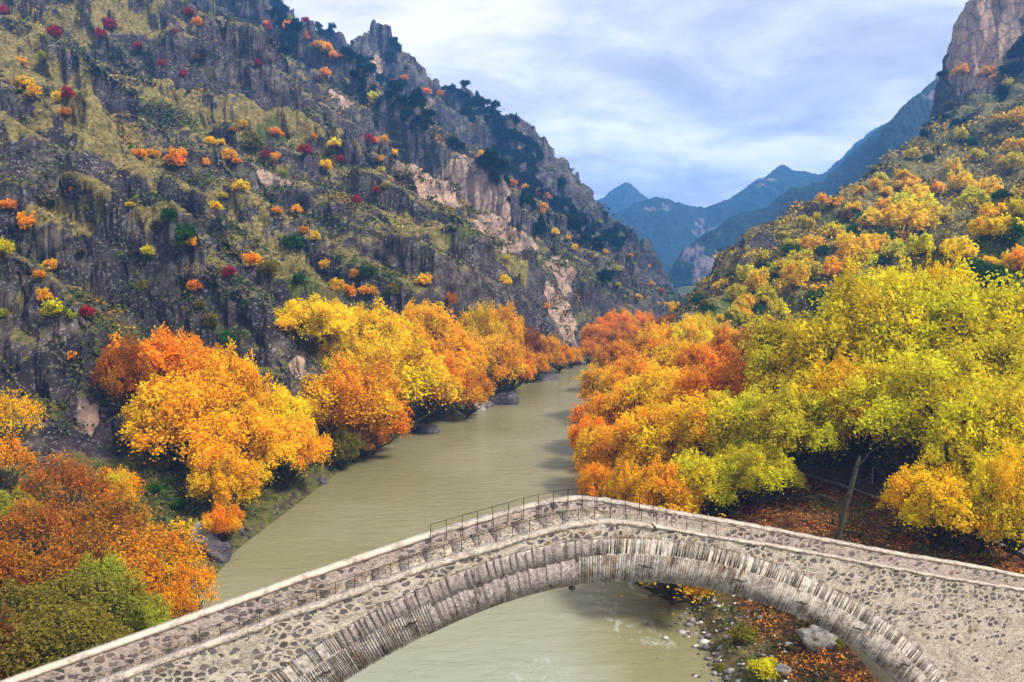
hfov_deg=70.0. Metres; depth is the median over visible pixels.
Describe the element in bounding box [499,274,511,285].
tree
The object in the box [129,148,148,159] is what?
tree
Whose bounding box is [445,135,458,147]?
tree
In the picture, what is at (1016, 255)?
tree
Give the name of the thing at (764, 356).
plane tree
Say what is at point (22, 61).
tree
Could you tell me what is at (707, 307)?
shrub
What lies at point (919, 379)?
plane tree
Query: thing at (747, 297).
tree
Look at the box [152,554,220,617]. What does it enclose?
sparse tree
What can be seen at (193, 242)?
tree
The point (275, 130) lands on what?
tree
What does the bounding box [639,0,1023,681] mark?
hillside
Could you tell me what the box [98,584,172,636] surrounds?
riverside tree
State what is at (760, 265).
evergreen tree
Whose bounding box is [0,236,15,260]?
tree
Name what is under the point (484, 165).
evergreen tree
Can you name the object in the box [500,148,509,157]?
evergreen tree
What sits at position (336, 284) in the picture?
tree
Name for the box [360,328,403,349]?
riverside tree
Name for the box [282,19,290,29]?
tree
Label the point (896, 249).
tree
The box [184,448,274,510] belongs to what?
riverside tree
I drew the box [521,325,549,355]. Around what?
riverside tree
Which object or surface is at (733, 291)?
tree
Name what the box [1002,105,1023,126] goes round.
tree
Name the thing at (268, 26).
tree
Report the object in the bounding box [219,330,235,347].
tree
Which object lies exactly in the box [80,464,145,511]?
sparse tree
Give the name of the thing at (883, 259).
shrub
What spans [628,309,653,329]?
riverside tree
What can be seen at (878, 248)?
tree
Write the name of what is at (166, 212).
tree
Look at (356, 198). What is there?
tree
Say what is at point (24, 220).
tree
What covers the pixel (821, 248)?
shrub
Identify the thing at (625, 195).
misty crag
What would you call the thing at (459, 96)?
evergreen tree
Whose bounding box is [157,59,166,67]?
tree
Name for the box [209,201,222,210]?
tree
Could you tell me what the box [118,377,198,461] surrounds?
riverside tree
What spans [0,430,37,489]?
sparse tree
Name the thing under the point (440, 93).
tree
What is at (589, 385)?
riverside tree
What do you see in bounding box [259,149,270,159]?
tree
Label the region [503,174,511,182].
evergreen tree
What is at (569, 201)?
evergreen tree
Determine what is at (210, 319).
tree
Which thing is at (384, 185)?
tree
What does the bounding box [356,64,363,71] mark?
evergreen tree
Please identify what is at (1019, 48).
evergreen tree
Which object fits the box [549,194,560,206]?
evergreen tree
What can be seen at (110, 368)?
riverside tree
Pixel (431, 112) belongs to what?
evergreen tree
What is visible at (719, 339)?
riverside tree
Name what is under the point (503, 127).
evergreen tree
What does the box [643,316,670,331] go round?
riverside tree
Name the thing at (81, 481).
sparse tree
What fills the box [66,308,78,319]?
tree
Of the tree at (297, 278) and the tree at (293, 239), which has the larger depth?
the tree at (293, 239)
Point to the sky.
(686, 102)
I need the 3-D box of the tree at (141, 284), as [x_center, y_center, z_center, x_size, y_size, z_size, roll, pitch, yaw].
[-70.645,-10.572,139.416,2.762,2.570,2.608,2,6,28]
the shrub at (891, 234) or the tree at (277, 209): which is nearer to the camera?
the tree at (277, 209)
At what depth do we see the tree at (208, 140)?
227.44 m
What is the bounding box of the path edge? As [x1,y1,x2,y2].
[794,471,1023,557]
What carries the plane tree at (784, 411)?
on the hillside at (987, 32)
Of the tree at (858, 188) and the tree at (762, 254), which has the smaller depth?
the tree at (762, 254)
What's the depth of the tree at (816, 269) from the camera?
223.34 m
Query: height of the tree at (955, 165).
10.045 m
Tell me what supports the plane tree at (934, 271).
on the hillside at (987, 32)
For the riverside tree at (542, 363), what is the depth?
199.96 m
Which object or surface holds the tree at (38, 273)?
on the hillside at (88, 204)
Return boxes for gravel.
[634,581,819,681]
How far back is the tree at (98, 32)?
295.49 m
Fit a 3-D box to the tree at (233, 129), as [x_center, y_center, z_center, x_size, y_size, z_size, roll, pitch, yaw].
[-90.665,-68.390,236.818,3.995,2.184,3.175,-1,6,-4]
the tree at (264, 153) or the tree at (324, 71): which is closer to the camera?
the tree at (264, 153)
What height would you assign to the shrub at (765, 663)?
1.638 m
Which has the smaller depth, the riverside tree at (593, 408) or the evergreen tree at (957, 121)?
the riverside tree at (593, 408)
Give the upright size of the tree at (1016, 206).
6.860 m
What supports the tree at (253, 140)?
on the hillside at (88, 204)
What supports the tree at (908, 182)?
on the hillside at (987, 32)
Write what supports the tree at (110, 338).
on the hillside at (88, 204)
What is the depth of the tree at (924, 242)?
159.06 m
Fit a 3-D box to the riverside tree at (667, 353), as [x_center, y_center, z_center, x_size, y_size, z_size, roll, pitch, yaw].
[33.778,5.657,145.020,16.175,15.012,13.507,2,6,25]
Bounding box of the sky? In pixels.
[283,0,968,207]
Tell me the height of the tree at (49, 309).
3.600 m
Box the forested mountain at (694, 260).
[668,123,886,285]
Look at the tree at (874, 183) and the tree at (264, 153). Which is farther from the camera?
the tree at (874, 183)
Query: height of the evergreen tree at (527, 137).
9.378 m
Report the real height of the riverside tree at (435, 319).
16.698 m
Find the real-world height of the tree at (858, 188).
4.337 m
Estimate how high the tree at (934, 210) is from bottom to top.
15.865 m
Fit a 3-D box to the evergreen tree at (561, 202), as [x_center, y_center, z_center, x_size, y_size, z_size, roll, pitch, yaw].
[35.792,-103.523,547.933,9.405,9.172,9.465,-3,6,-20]
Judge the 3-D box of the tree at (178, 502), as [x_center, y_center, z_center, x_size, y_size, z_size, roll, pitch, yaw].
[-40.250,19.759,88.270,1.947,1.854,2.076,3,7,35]
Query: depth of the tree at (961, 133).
377.51 m
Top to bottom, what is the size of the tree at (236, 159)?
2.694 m
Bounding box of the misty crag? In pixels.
[595,182,689,215]
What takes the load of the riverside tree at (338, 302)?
on the hillside at (88, 204)
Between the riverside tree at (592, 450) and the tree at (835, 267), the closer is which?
the riverside tree at (592, 450)
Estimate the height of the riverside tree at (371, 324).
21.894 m
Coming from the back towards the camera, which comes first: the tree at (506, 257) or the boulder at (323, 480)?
the tree at (506, 257)
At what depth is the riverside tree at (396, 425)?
120.61 m
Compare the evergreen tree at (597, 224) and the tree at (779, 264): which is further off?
the evergreen tree at (597, 224)
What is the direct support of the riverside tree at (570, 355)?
on the hillside at (88, 204)
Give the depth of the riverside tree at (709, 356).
137.52 m
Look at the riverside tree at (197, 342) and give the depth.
111.64 m
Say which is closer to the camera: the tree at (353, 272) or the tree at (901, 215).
the tree at (353, 272)
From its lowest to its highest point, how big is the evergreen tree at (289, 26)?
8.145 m
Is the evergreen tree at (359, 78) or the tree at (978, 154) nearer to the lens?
the tree at (978, 154)
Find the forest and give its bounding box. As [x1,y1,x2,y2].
[189,0,629,252]
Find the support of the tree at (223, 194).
on the hillside at (88, 204)
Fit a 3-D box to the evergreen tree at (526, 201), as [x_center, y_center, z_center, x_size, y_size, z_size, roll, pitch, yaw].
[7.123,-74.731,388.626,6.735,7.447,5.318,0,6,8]
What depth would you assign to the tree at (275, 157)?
249.27 m
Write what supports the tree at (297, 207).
on the hillside at (88, 204)
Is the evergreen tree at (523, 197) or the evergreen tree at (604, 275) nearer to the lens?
the evergreen tree at (604, 275)
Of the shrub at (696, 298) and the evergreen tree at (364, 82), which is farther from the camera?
the evergreen tree at (364, 82)
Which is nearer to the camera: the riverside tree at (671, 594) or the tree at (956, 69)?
the riverside tree at (671, 594)
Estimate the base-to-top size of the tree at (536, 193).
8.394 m
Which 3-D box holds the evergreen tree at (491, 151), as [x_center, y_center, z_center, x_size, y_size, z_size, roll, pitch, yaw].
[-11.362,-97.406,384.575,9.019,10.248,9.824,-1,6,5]
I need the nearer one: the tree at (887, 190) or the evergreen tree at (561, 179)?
the tree at (887, 190)
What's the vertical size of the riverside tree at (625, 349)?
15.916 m
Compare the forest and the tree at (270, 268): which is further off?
the forest
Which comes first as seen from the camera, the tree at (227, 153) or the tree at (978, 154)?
the tree at (227, 153)
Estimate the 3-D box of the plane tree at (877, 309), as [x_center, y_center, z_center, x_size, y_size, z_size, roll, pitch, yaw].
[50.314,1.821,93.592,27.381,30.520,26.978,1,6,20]
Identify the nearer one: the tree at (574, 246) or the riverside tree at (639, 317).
the riverside tree at (639, 317)
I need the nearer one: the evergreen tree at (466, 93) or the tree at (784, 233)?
the tree at (784, 233)
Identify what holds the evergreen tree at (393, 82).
on the hillside at (88, 204)
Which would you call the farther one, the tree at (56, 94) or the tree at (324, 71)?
the tree at (324, 71)
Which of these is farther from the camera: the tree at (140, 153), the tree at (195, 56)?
the tree at (195, 56)
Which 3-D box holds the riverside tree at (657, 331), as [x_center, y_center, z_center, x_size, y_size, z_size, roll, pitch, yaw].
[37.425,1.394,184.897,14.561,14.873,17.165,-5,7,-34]
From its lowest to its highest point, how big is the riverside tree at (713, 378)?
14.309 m
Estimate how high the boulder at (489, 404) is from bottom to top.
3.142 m
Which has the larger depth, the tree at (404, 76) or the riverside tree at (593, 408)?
the tree at (404, 76)
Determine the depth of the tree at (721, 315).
201.78 m
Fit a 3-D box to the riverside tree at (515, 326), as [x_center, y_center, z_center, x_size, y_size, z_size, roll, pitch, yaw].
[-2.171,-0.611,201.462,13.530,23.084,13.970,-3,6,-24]
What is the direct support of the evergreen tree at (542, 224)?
on the hillside at (88, 204)
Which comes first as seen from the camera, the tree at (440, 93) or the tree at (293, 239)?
the tree at (293, 239)
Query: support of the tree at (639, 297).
on the hillside at (88, 204)
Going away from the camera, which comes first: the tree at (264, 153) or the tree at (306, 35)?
the tree at (264, 153)
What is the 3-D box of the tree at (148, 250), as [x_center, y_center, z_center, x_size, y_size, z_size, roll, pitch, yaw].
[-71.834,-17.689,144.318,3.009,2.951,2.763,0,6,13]
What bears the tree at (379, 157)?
on the hillside at (88, 204)
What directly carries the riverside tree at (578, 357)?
on the hillside at (88, 204)
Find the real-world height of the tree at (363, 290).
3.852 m
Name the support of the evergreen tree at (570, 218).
on the hillside at (88, 204)
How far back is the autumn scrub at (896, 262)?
270.46 m
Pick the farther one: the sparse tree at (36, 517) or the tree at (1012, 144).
the tree at (1012, 144)
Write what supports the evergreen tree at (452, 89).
on the hillside at (88, 204)
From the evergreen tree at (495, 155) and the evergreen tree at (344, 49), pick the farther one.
the evergreen tree at (344, 49)
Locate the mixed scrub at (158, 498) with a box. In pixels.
[0,0,688,660]
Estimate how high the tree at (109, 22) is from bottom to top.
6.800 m
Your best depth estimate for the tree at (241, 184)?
203.76 m
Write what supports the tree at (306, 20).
on the hillside at (88, 204)
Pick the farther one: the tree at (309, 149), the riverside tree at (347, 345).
the tree at (309, 149)
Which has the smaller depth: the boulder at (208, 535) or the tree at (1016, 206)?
the boulder at (208, 535)
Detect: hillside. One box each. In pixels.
[0,0,684,633]
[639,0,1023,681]
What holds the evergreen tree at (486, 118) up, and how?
on the hillside at (88, 204)
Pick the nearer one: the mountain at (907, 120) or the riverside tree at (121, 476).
the riverside tree at (121, 476)
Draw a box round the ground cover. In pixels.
[0,0,1023,681]
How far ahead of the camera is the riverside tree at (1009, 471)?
61.29 m
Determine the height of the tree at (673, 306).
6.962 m
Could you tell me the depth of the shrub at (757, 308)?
208.85 m
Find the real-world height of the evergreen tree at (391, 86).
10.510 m
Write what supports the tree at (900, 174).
on the hillside at (987, 32)
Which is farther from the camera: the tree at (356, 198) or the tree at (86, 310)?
the tree at (356, 198)
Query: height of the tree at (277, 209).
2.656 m
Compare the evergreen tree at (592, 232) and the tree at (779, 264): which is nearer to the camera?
the tree at (779, 264)
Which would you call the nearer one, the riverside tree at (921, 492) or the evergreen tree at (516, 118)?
the riverside tree at (921, 492)
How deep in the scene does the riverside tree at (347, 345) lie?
140.94 m
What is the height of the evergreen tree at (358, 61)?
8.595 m
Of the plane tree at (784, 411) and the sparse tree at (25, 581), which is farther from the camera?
the plane tree at (784, 411)
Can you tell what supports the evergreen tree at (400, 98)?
on the hillside at (88, 204)
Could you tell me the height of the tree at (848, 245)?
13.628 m
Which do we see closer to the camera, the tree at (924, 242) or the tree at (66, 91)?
the tree at (924, 242)
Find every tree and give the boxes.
[0,3,7,14]
[0,198,17,211]
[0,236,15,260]
[0,307,9,318]
[0,386,47,452]
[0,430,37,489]
[0,486,30,530]
[0,490,83,558]
[0,536,40,592]
[0,565,99,669]
[0,593,34,679]
[0,598,133,680]
[7,544,46,605]
[9,446,117,524]
[11,492,46,532]
[15,74,35,88]
[15,210,36,232]
[16,57,27,65]
[16,516,129,594]
[25,83,42,100]
[32,269,47,280]
[35,49,47,63]
[35,287,53,299]
[38,297,66,318]
[41,257,58,273]
[42,487,171,563]
[44,25,62,38]
[44,563,161,637]
[50,89,62,103]
[52,547,150,594]
[59,106,71,116]
[60,85,75,99]
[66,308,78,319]
[67,351,76,359]
[77,247,86,254]
[78,304,95,318]
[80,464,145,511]
[87,331,157,411]
[94,27,107,40]
[96,510,218,595]
[96,551,165,596]
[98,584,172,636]
[100,468,139,515]
[102,16,115,30]
[107,321,212,397]
[107,334,120,344]
[116,371,279,470]
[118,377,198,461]
[124,201,135,208]
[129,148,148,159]
[132,41,141,49]
[135,279,146,289]
[140,244,155,256]
[146,147,160,158]
[146,483,165,492]
[149,575,199,620]
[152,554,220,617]
[156,326,224,384]
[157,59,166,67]
[160,145,187,169]
[160,205,177,222]
[171,396,303,480]
[171,497,189,509]
[174,221,196,252]
[179,69,187,77]
[180,336,274,456]
[182,236,197,248]
[183,8,194,17]
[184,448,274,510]
[186,278,203,293]
[186,518,197,529]
[190,15,202,28]
[192,53,201,61]
[192,299,205,309]
[200,500,247,541]
[201,157,209,166]
[204,134,215,145]
[204,311,220,328]
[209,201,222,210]
[216,138,225,145]
[219,192,228,200]
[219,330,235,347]
[220,147,237,164]
[221,265,235,276]
[226,127,238,133]
[231,178,250,193]
[232,157,243,164]
[237,119,247,128]
[240,413,337,487]
[241,130,268,154]
[241,251,263,266]
[249,379,317,465]
[253,259,277,274]
[254,58,261,66]
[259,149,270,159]
[263,20,272,32]
[268,125,284,135]
[268,292,354,349]
[270,151,281,161]
[271,206,282,213]
[272,4,278,13]
[273,14,281,25]
[275,7,283,16]
[276,168,289,176]
[278,44,293,57]
[281,4,290,13]
[281,232,305,251]
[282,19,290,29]
[284,21,294,31]
[288,34,298,45]
[290,21,302,31]
[290,203,303,213]
[291,17,303,31]
[292,21,300,32]
[292,271,306,284]
[296,345,407,457]
[297,143,309,154]
[299,225,308,233]
[301,17,309,23]
[301,145,312,155]
[303,30,309,40]
[309,229,321,241]
[310,296,359,334]
[312,74,324,82]
[314,39,326,48]
[314,326,378,379]
[317,28,324,36]
[318,158,331,172]
[319,66,331,78]
[319,257,330,269]
[320,40,333,53]
[320,425,366,469]
[324,296,419,350]
[325,136,341,148]
[328,22,336,30]
[328,50,337,61]
[328,277,345,292]
[336,153,344,164]
[336,384,414,454]
[340,45,352,58]
[343,283,356,297]
[345,425,390,458]
[348,50,356,59]
[349,70,357,78]
[349,268,360,280]
[349,327,468,435]
[351,194,362,204]
[354,54,363,65]
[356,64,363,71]
[356,79,366,92]
[357,283,378,298]
[358,76,366,82]
[358,264,376,279]
[359,53,366,64]
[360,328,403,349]
[361,93,368,101]
[362,63,373,78]
[363,54,374,63]
[363,62,376,66]
[364,132,378,145]
[365,90,380,100]
[367,84,376,92]
[371,185,380,192]
[374,97,383,107]
[375,73,386,83]
[377,154,383,161]
[377,166,384,171]
[377,182,390,188]
[381,134,388,141]
[384,51,395,64]
[384,89,397,98]
[385,280,399,297]
[387,72,395,79]
[388,36,397,44]
[388,79,403,93]
[389,78,403,93]
[389,344,472,423]
[392,43,402,52]
[394,94,409,105]
[398,109,410,120]
[400,74,409,79]
[400,296,462,342]
[404,88,420,105]
[405,107,413,116]
[405,316,436,353]
[406,118,415,132]
[412,97,422,105]
[414,86,422,95]
[414,114,428,124]
[414,272,433,284]
[419,96,429,108]
[421,108,436,117]
[422,86,431,95]
[423,111,432,122]
[424,327,496,402]
[429,318,473,344]
[437,90,443,96]
[437,364,496,418]
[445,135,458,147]
[445,291,458,304]
[449,86,457,93]
[454,297,508,340]
[455,141,465,151]
[457,89,464,98]
[459,80,471,86]
[460,107,470,115]
[462,90,470,97]
[464,99,474,106]
[466,329,527,395]
[469,109,477,116]
[474,90,479,99]
[474,154,482,167]
[475,97,485,105]
[476,159,494,171]
[479,146,491,168]
[483,114,489,123]
[483,147,498,160]
[483,152,498,159]
[486,110,499,115]
[486,299,528,348]
[486,343,539,391]
[489,99,500,108]
[490,114,503,124]
[491,169,500,182]
[493,157,509,175]
[495,115,503,124]
[499,125,507,132]
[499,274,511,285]
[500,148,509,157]
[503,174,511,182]
[504,254,510,260]
[507,179,517,186]
[513,115,520,121]
[513,149,524,164]
[520,192,526,201]
[521,194,530,205]
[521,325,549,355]
[522,145,534,157]
[522,186,532,195]
[523,135,530,144]
[524,172,533,181]
[524,184,536,193]
[527,349,550,381]
[528,154,537,166]
[528,195,538,210]
[530,179,540,187]
[533,215,550,235]
[534,188,541,196]
[537,148,545,159]
[537,187,547,195]
[537,331,566,373]
[540,202,547,207]
[543,192,551,199]
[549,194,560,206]
[549,340,576,372]
[551,228,559,237]
[556,198,566,208]
[557,177,566,187]
[557,196,567,206]
[561,345,583,367]
[565,197,572,206]
[565,411,616,452]
[566,212,578,227]
[567,393,631,427]
[568,204,577,214]
[569,423,654,479]
[570,218,583,231]
[570,243,577,250]
[571,362,627,402]
[572,238,583,244]
[574,459,615,496]
[577,215,588,223]
[578,233,592,246]
[578,322,613,346]
[578,339,601,363]
[583,229,595,235]
[586,380,662,424]
[589,334,648,370]
[592,222,602,228]
[593,235,606,243]
[593,309,633,330]
[595,242,606,251]
[595,350,670,416]
[597,268,613,285]
[600,228,613,238]
[601,402,697,477]
[602,449,643,501]
[603,319,642,344]
[612,236,622,245]
[613,265,620,272]
[617,305,633,318]
[618,359,705,413]
[618,499,726,614]
[625,384,742,465]
[627,451,707,513]
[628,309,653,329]
[632,317,685,352]
[634,293,642,300]
[636,335,692,362]
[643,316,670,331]
[643,331,715,379]
[653,356,751,408]
[656,287,664,294]
[657,313,676,324]
[662,447,764,515]
[666,310,717,346]
[668,301,679,312]
[668,335,744,374]
[672,385,796,462]
[694,310,722,340]
[700,299,710,306]
[710,321,780,365]
[711,281,720,291]
[711,437,809,507]
[713,319,739,342]
[714,352,788,395]
[716,313,723,319]
[720,279,728,287]
[724,283,746,301]
[725,375,858,485]
[726,304,744,317]
[732,296,755,309]
[734,263,753,280]
[734,285,888,448]
[734,310,749,323]
[740,266,769,293]
[741,292,759,304]
[741,308,755,316]
[746,384,797,438]
[754,282,781,307]
[755,249,768,259]
[756,262,767,269]
[760,315,774,322]
[766,298,788,318]
[769,257,794,276]
[776,259,810,293]
[776,341,923,478]
[779,231,788,237]
[783,238,798,246]
[786,248,814,262]
[791,236,1023,456]
[794,258,824,280]
[798,214,808,222]
[798,233,825,251]
[800,442,885,539]
[805,217,815,227]
[812,283,826,295]
[813,211,820,220]
[814,192,827,203]
[814,221,845,239]
[820,255,859,277]
[821,326,1017,476]
[826,197,840,207]
[834,233,854,247]
[836,231,874,263]
[837,209,853,221]
[843,201,862,212]
[855,185,867,193]
[855,205,889,228]
[855,234,881,253]
[865,232,889,247]
[867,176,883,190]
[871,455,1004,556]
[872,172,892,185]
[875,231,972,443]
[876,195,891,209]
[878,186,893,196]
[878,238,906,263]
[881,196,929,236]
[886,190,938,207]
[891,229,906,238]
[893,260,1023,379]
[894,168,914,179]
[894,177,918,189]
[900,182,930,199]
[902,174,918,179]
[902,222,925,233]
[904,148,921,159]
[904,231,936,256]
[904,247,910,254]
[907,364,1023,485]
[917,199,943,233]
[918,260,941,267]
[919,129,928,137]
[921,179,947,194]
[929,467,1023,552]
[932,143,948,154]
[934,113,950,120]
[935,70,944,79]
[936,204,955,222]
[938,235,979,261]
[941,100,957,112]
[944,157,962,174]
[944,168,980,195]
[948,62,969,76]
[949,116,972,127]
[949,183,995,212]
[953,126,971,143]
[958,325,1023,394]
[963,215,992,241]
[967,148,988,162]
[971,429,1023,560]
[976,201,1006,218]
[977,65,994,76]
[977,174,1003,190]
[977,255,1001,265]
[983,117,1008,132]
[988,212,1023,242]
[989,72,1005,83]
[989,137,1000,145]
[990,149,1023,176]
[991,84,1008,101]
[994,136,1007,144]
[995,60,1023,78]
[999,243,1023,276]
[1001,77,1014,87]
[1001,137,1023,154]
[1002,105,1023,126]
[1003,34,1023,60]
[1004,195,1023,217]
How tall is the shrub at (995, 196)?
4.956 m
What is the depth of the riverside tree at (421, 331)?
163.35 m
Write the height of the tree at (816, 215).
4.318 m
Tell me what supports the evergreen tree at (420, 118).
on the hillside at (88, 204)
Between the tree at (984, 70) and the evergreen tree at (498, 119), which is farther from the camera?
the evergreen tree at (498, 119)
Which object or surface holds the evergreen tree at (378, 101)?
on the hillside at (88, 204)
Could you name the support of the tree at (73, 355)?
on the hillside at (88, 204)
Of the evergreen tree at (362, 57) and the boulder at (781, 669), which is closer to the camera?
the boulder at (781, 669)
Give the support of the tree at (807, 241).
on the hillside at (987, 32)
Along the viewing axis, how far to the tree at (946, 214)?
276.40 m
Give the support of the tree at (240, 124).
on the hillside at (88, 204)
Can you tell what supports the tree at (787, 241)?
on the hillside at (987, 32)
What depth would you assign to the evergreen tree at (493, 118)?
603.30 m
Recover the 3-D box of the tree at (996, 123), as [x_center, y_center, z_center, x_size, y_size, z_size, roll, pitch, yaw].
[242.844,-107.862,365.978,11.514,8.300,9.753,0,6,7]
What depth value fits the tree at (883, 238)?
240.76 m
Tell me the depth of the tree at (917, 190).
281.91 m
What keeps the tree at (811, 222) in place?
on the hillside at (987, 32)
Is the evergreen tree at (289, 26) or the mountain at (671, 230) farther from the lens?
the mountain at (671, 230)
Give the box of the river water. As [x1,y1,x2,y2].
[192,291,721,681]
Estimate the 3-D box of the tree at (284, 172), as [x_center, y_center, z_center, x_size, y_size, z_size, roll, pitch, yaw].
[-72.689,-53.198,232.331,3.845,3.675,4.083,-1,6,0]
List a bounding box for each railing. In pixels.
[199,507,744,642]
[430,488,666,544]
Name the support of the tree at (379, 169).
on the hillside at (88, 204)
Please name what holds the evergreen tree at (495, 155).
on the hillside at (88, 204)
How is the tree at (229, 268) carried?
on the hillside at (88, 204)
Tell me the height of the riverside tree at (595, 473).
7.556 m
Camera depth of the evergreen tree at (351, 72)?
426.75 m
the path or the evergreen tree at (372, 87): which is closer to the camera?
the path
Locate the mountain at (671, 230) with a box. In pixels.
[610,122,887,272]
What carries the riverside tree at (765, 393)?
on the hillside at (987, 32)
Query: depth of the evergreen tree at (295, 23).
464.99 m
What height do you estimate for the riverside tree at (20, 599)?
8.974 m
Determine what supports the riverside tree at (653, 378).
on the hillside at (987, 32)
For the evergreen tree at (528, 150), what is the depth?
589.88 m
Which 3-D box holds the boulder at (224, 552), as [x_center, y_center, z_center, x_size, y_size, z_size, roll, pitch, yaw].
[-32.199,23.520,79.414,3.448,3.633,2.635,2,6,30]
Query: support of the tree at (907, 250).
on the hillside at (987, 32)
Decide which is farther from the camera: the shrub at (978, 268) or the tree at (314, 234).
the tree at (314, 234)
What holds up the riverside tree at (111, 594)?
on the hillside at (88, 204)
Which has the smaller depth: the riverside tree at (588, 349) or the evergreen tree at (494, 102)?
the riverside tree at (588, 349)
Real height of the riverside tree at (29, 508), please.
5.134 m
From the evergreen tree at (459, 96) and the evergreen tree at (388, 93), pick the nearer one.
the evergreen tree at (388, 93)
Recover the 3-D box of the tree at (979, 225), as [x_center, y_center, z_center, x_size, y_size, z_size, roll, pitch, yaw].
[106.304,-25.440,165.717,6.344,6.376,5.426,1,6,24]
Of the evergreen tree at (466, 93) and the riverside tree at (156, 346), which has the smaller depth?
the riverside tree at (156, 346)
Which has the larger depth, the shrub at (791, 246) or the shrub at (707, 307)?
the shrub at (791, 246)
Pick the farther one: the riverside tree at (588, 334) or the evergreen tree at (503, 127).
the evergreen tree at (503, 127)
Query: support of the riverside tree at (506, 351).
on the hillside at (88, 204)
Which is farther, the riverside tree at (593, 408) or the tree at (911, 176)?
the tree at (911, 176)
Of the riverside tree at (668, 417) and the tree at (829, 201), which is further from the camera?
the tree at (829, 201)
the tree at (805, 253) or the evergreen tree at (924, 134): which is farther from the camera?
the evergreen tree at (924, 134)
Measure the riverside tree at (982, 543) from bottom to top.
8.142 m
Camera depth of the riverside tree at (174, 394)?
95.18 m
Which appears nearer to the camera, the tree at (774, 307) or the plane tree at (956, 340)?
the plane tree at (956, 340)
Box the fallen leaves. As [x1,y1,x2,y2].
[6,430,1023,681]
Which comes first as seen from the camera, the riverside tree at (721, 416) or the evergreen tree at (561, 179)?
the riverside tree at (721, 416)
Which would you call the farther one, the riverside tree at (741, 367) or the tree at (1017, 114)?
the tree at (1017, 114)
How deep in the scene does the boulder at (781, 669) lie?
52.14 m
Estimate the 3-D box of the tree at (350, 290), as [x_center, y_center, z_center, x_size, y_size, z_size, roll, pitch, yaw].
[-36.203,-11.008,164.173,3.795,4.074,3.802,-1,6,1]
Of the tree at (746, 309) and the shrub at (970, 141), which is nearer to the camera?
the tree at (746, 309)
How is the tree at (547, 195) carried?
on the hillside at (88, 204)
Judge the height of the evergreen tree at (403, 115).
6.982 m
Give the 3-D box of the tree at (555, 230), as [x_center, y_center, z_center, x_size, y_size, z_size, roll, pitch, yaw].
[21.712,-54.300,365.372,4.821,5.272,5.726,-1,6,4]
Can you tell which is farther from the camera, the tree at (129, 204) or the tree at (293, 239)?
the tree at (293, 239)
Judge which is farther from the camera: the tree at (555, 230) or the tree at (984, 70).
the tree at (984, 70)
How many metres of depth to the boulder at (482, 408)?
161.49 m
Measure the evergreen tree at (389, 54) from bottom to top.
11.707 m
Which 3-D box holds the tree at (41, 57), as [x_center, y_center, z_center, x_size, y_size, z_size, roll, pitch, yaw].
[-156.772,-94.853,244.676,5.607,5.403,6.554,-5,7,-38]
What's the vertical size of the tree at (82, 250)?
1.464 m
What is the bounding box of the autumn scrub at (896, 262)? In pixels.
[670,95,1023,374]
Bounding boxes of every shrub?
[690,294,704,302]
[702,302,718,311]
[713,662,724,672]
[726,619,761,644]
[745,656,781,680]
[748,302,764,317]
[779,242,801,254]
[804,286,832,311]
[813,244,831,255]
[833,637,846,649]
[846,221,862,235]
[854,212,865,220]
[872,253,891,264]
[876,226,901,239]
[920,153,935,161]
[950,255,988,275]
[961,136,978,146]
[976,260,1008,283]
[983,266,1023,293]
[987,187,1013,201]
[993,215,1023,245]
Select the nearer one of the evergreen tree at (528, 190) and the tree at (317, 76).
the tree at (317, 76)
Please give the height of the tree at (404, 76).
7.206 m
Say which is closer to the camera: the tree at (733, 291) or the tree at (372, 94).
the tree at (733, 291)
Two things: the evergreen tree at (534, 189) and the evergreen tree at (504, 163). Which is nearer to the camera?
the evergreen tree at (504, 163)
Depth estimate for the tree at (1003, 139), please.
357.02 m
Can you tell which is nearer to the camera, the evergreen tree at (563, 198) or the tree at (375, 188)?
the tree at (375, 188)
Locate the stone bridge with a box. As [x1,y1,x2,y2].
[0,495,1023,681]
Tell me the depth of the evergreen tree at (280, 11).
516.37 m
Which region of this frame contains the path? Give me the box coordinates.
[797,463,1023,551]
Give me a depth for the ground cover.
139.41 m
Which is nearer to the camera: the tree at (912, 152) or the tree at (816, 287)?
the tree at (816, 287)
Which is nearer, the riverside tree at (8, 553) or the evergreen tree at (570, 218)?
the riverside tree at (8, 553)
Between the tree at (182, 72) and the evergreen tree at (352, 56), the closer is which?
the tree at (182, 72)
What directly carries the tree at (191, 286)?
on the hillside at (88, 204)
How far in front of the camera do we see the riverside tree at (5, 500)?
72.04 m
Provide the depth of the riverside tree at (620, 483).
85.06 m
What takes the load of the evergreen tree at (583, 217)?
on the hillside at (88, 204)
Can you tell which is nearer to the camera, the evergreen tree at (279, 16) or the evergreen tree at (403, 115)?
the evergreen tree at (403, 115)
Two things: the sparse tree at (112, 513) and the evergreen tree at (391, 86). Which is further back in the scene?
the evergreen tree at (391, 86)
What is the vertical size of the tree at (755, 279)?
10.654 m
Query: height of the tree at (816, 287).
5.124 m
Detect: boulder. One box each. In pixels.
[189,521,220,541]
[198,539,232,563]
[315,477,328,484]
[404,424,440,433]
[469,402,485,411]
[476,400,493,407]
[489,391,518,404]
[536,373,557,380]
[773,663,792,675]
[795,625,836,652]
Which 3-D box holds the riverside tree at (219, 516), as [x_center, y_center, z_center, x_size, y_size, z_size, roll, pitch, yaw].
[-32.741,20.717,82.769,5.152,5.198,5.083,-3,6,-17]
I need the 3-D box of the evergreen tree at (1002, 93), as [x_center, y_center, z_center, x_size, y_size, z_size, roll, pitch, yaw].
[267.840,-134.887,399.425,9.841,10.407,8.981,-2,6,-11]

